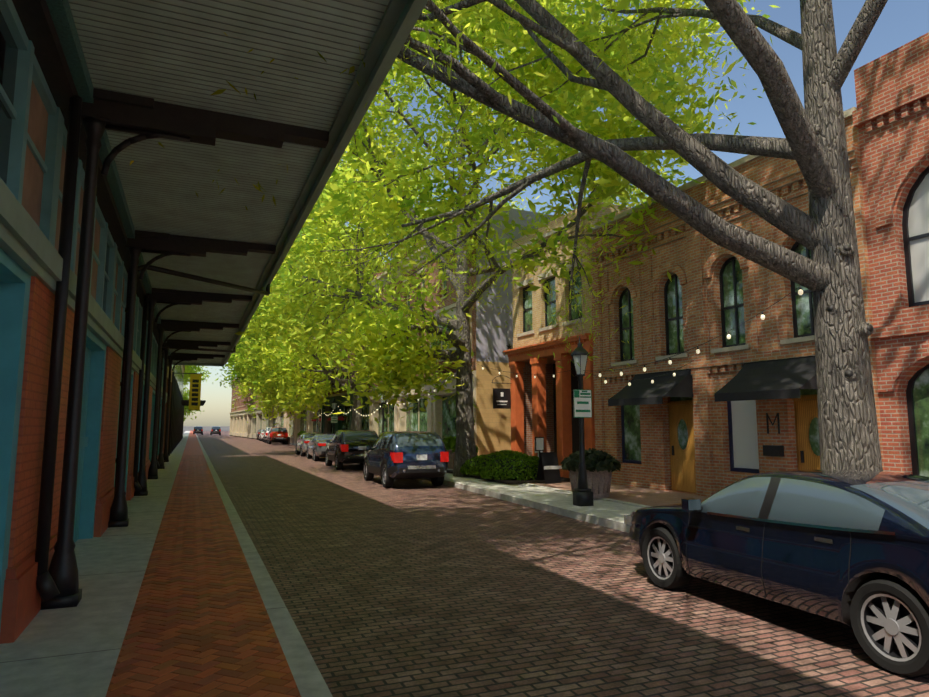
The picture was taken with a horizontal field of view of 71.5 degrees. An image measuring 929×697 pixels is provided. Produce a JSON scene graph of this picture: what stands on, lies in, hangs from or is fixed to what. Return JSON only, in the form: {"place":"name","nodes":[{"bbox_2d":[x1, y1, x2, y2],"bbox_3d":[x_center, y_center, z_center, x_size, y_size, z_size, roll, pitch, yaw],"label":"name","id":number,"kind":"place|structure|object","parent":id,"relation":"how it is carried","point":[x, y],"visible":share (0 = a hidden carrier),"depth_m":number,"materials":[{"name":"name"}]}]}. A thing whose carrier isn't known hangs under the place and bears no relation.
{"place":"outdoors","nodes":[
{"label":"outdoors","id":0,"kind":"place"},
{"bbox_2d":[0,431,332,696],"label":"pavement","id":1,"kind":"structure","parent":0,"point":[68,652],"depth_m":5.89,"materials":[{"name":"concrete"}]},
{"bbox_2d":[35,95,269,609],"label":"canopy posts","id":2,"kind":"object","parent":1,"relation":"on","point":[57,582],"visible":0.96,"depth_m":6.70,"materials":[{"name":"black metal"}]},
{"bbox_2d":[106,455,300,696],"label":"brick path","id":3,"kind":"structure","parent":1,"relation":"on","point":[200,624],"depth_m":5.92,"materials":[{"name":"brick"}]},
{"bbox_2d":[163,365,205,455],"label":"museum building","id":4,"kind":"structure","parent":0,"point":[178,403],"depth_m":50.62,"materials":[{"name":"brick"}]},
{"bbox_2d":[183,431,203,454],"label":"sidewalk","id":5,"kind":"structure","parent":0,"point":[192,447],"depth_m":54.25,"materials":[{"name":"red brick"}]},
{"bbox_2d":[183,426,229,432],"bbox_3d":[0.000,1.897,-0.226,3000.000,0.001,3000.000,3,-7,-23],"label":"ground","id":6,"kind":"structure","parent":0,"point":[205,428],"depth_m":401.67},
{"bbox_2d":[0,0,172,643],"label":"building","id":7,"kind":"structure","parent":6,"relation":"on","point":[45,77],"depth_m":6.13,"materials":[{"name":"red brick"}]},
{"bbox_2d":[68,0,427,366],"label":"canopy","id":8,"kind":"object","parent":7,"relation":"attached to","point":[167,66],"visible":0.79,"depth_m":7.32,"materials":[{"name":"grey metal"}]},
{"bbox_2d":[183,365,196,420],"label":"tree","id":9,"kind":"object","parent":6,"relation":"on","point":[184,397],"visible":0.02,"depth_m":94.93,"materials":[{"name":"green plant"}]},
{"bbox_2d":[183,387,200,418],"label":"tree","id":10,"kind":"object","parent":6,"relation":"on","point":[185,391],"visible":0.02,"depth_m":137.45,"materials":[{"name":"green plant"}]},
{"bbox_2d":[183,365,211,419],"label":"tree","id":11,"kind":"object","parent":6,"relation":"on","point":[197,369],"visible":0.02,"depth_m":112.38,"materials":[{"name":"green plant"}]},
{"bbox_2d":[183,366,215,394],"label":"tree","id":12,"kind":"object","parent":6,"relation":"on","point":[202,379],"depth_m":120.78,"materials":[{"name":"green plant"}]},
{"bbox_2d":[229,379,254,438],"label":"building","id":13,"kind":"structure","parent":6,"relation":"on","point":[239,424],"depth_m":103.66,"materials":[{"name":"brick"}]},
{"bbox_2d":[251,376,284,443],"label":"building","id":14,"kind":"structure","parent":6,"relation":"on","point":[258,422],"depth_m":83.74,"materials":[{"name":"concrete"}]},
{"bbox_2d":[284,316,324,443],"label":"building","id":15,"kind":"structure","parent":6,"relation":"on","point":[298,426],"depth_m":61.73,"materials":[{"name":"concrete"}]},
{"bbox_2d":[321,302,371,432],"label":"building","id":16,"kind":"structure","parent":6,"relation":"on","point":[345,423],"depth_m":46.95,"materials":[{"name":"brick"}]},
{"bbox_2d":[366,204,552,455],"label":"building","id":17,"kind":"structure","parent":6,"relation":"on","point":[489,340],"depth_m":28.42,"materials":[{"name":"paint"}]},
{"bbox_2d":[492,344,511,408],"bbox_3d":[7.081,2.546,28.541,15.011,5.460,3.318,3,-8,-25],"label":"sign","id":18,"kind":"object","parent":17,"relation":"attached to","point":[501,398],"depth_m":24.06,"materials":[{"name":"black metal"}]},
{"bbox_2d":[587,107,883,496],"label":"building","id":19,"kind":"structure","parent":6,"relation":"on","point":[718,413],"depth_m":15.83,"materials":[{"name":"brick"}]},
{"bbox_2d":[852,32,928,476],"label":"building","id":20,"kind":"structure","parent":6,"relation":"on","point":[890,114],"depth_m":11.89,"materials":[{"name":"brick"}]},
{"bbox_2d":[221,431,628,534],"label":"curb","id":21,"kind":"structure","parent":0,"point":[293,448],"depth_m":18.05,"materials":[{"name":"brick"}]},
{"bbox_2d":[256,429,260,439],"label":"dark car","id":22,"kind":"object","parent":21,"relation":"on","point":[258,433],"visible":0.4,"depth_m":84.19,"materials":[{"name":"black paint"}]},
{"bbox_2d":[259,429,264,440],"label":"white car","id":23,"kind":"object","parent":21,"relation":"on","point":[261,435],"visible":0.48,"depth_m":77.52,"materials":[{"name":"white paint"}]},
{"bbox_2d":[263,427,280,442],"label":"white suv","id":24,"kind":"object","parent":21,"relation":"on","point":[266,431],"visible":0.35,"depth_m":70.14,"materials":[{"name":"white paint"}]},
{"bbox_2d":[267,427,287,443],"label":"red car","id":25,"kind":"object","parent":21,"relation":"on","point":[277,434],"visible":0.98,"depth_m":64.04,"materials":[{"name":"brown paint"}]},
{"bbox_2d":[296,432,323,455],"bbox_3d":[-9.614,6.054,40.970,1.800,1.436,4.632,3,-7,-21],"label":"silver car","id":26,"kind":"object","parent":21,"relation":"on","point":[303,440],"visible":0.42,"depth_m":39.70,"materials":[{"name":"grey paint"}]},
{"bbox_2d":[312,416,343,420],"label":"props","id":27,"kind":"object","parent":21,"relation":"on","point":[339,418],"visible":0.17,"depth_m":48.25,"materials":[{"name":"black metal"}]},
{"bbox_2d":[288,443,707,532],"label":"pavement","id":28,"kind":"structure","parent":0,"point":[615,506],"depth_m":15.57,"materials":[{"name":"concrete"}]},
{"bbox_2d":[226,365,236,408],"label":"tree","id":29,"kind":"object","parent":28,"relation":"on","point":[234,393],"depth_m":110.08,"materials":[{"name":"green plant"}]},
{"bbox_2d":[232,356,249,399],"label":"tree","id":30,"kind":"object","parent":28,"relation":"on","point":[243,392],"visible":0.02,"depth_m":96.07,"materials":[{"name":"green plant"}]},
{"bbox_2d":[215,330,272,422],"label":"tree","id":31,"kind":"object","parent":28,"relation":"on","point":[236,378],"depth_m":89.07,"materials":[{"name":"green plant"}]},
{"bbox_2d":[229,303,277,419],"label":"tree","id":32,"kind":"object","parent":28,"relation":"on","point":[259,402],"visible":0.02,"depth_m":73.42,"materials":[{"name":"green plant"}]},
{"bbox_2d":[230,281,325,414],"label":"tree","id":33,"kind":"object","parent":28,"relation":"on","point":[245,363],"depth_m":58.81,"materials":[{"name":"green plant"}]},
{"bbox_2d":[239,222,384,432],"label":"tree","id":34,"kind":"object","parent":28,"relation":"on","point":[348,280],"depth_m":49.23,"materials":[{"name":"green plant"}]},
{"bbox_2d":[228,138,546,428],"bbox_3d":[-6.141,-3.920,40.996,24.594,20.965,23.671,3,-7,-23],"label":"tree","id":35,"kind":"object","parent":28,"relation":"on","point":[281,368],"depth_m":37.54,"materials":[{"name":"green plant"}]},
{"bbox_2d":[299,435,611,498],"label":"planters","id":36,"kind":"object","parent":28,"relation":"on","point":[599,484],"visible":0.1,"depth_m":19.00,"materials":[{"name":"leaves"},{"name":"stone"}]},
{"bbox_2d":[443,436,455,449],"bbox_3d":[-0.391,3.814,25.930,1.303,0.710,1.327,3,-7,-23],"label":"planter plant","id":37,"kind":"object","parent":36,"relation":"on","point":[451,440],"visible":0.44,"depth_m":25.55,"materials":[{"name":"green plant"}]},
{"bbox_2d":[452,445,477,453],"bbox_3d":[0.018,3.607,23.588,1.108,0.490,1.038,3,-7,-23],"label":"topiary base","id":38,"kind":"object","parent":36,"relation":"on","point":[453,448],"visible":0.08,"depth_m":23.49,"materials":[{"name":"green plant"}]},
{"bbox_2d":[460,454,485,475],"bbox_3d":[0.772,3.931,21.918,1.868,0.692,1.872,3,-7,-23],"label":"shrub","id":39,"kind":"object","parent":36,"relation":"on","point":[464,469],"visible":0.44,"depth_m":21.44,"materials":[{"name":"green plant"}]},
{"bbox_2d":[480,454,538,480],"bbox_3d":[1.544,3.692,20.199,2.078,0.760,2.087,3,-7,-23],"label":"shrub","id":40,"kind":"object","parent":36,"relation":"on","point":[486,472],"visible":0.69,"depth_m":19.52,"materials":[{"name":"green plant"}]},
{"bbox_2d":[527,456,538,460],"bbox_3d":[2.174,3.798,20.778,1.786,0.694,1.765,3,-7,-23],"label":"shrub","id":41,"kind":"object","parent":36,"relation":"on","point":[535,458],"visible":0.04,"depth_m":20.65,"materials":[{"name":"green plant"}]},
{"bbox_2d":[561,448,620,472],"bbox_3d":[3.054,2.712,15.607,1.438,0.620,1.440,-6,-9,43],"label":"planter plant","id":42,"kind":"object","parent":36,"relation":"on","point":[598,460],"visible":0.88,"depth_m":15.20,"materials":[{"name":"green plant"}]},
{"bbox_2d":[331,336,593,505],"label":"lamp posts","id":43,"kind":"object","parent":28,"relation":"on","point":[582,492],"visible":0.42,"depth_m":14.25,"materials":[{"name":"black metal"}]},
{"bbox_2d":[314,286,802,415],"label":"string lights","id":44,"kind":"object","parent":43,"relation":"attached to","point":[800,292],"visible":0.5,"depth_m":13.40,"materials":[{"name":"white glass"}]},
{"bbox_2d":[474,450,528,474],"bbox_3d":[1.433,3.801,21.496,2.317,0.863,2.315,3,-7,-23],"label":"shrub","id":45,"kind":"object","parent":28,"relation":"on","point":[501,453],"visible":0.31,"depth_m":21.25,"materials":[{"name":"green plant"}]},
{"bbox_2d":[235,0,780,476],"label":"tree","id":46,"kind":"object","parent":28,"relation":"on","point":[611,184],"depth_m":19.06,"materials":[{"name":"green plant"}]},
{"bbox_2d":[129,0,887,470],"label":"tree","id":47,"kind":"object","parent":28,"relation":"on","point":[822,232],"depth_m":8.90,"materials":[{"name":"plant"}]},
{"bbox_2d":[430,0,737,178],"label":"big tree leaves","id":48,"kind":"object","parent":47,"relation":"attached to","point":[644,39],"visible":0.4,"depth_m":16.74,"materials":[{"name":"green plant"}]},
{"bbox_2d":[812,124,873,380],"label":"tree knots","id":49,"kind":"object","parent":47,"relation":"attached to","point":[865,330],"visible":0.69,"depth_m":8.69,"materials":[{"name":"grey plant"}]},
{"bbox_2d":[534,437,561,483],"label":"sandwich boards","id":50,"kind":"object","parent":28,"relation":"on","point":[548,471],"visible":0.92,"depth_m":19.27,"materials":[{"name":"black metal"}]},
{"bbox_2d":[503,202,630,477],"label":"building","id":51,"kind":"structure","parent":28,"relation":"on","point":[542,403],"depth_m":22.74,"materials":[{"name":"paint"}]},
{"bbox_2d":[183,0,928,425],"label":"sky","id":52,"kind":"structure","parent":0,"point":[900,22],"materials":[{"name":"blue"}]},
{"bbox_2d":[197,431,928,696],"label":"road","id":53,"kind":"structure","parent":0,"point":[404,588],"depth_m":6.71,"materials":[{"name":"brick"}]},
{"bbox_2d":[193,426,202,434],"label":"car","id":54,"kind":"object","parent":53,"relation":"on","point":[197,429],"visible":1,"depth_m":128.70,"materials":[{"name":"paint"}]},
{"bbox_2d":[210,426,220,434],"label":"car","id":55,"kind":"object","parent":53,"relation":"on","point":[215,429],"visible":1,"depth_m":123.50,"materials":[{"name":"blue paint"}]},
{"bbox_2d":[307,433,334,460],"bbox_3d":[-7.592,5.423,35.674,1.800,1.436,4.632,3,-7,-21],"label":"grey car","id":56,"kind":"object","parent":53,"relation":"on","point":[316,447],"visible":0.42,"depth_m":34.29,"materials":[{"name":"grey paint"}]},
{"bbox_2d":[325,429,378,469],"bbox_3d":[-5.101,4.511,29.163,2.144,1.706,4.582,3,-7,-21],"label":"car","id":57,"kind":"object","parent":53,"relation":"on","point":[347,446],"visible":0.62,"depth_m":27.26,"materials":[{"name":"black paint"}]},
{"bbox_2d":[363,431,448,487],"bbox_3d":[-2.069,3.564,21.220,2.144,1.706,4.582,3,-7,-21],"label":"car","id":58,"kind":"object","parent":53,"relation":"on","point":[390,457],"visible":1,"depth_m":19.34,"materials":[{"name":"blue paint"}]},
{"bbox_2d":[624,469,928,675],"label":"car","id":59,"kind":"object","parent":53,"relation":"on","point":[848,547],"visible":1,"depth_m":5.68,"materials":[{"name":"blue paint"}]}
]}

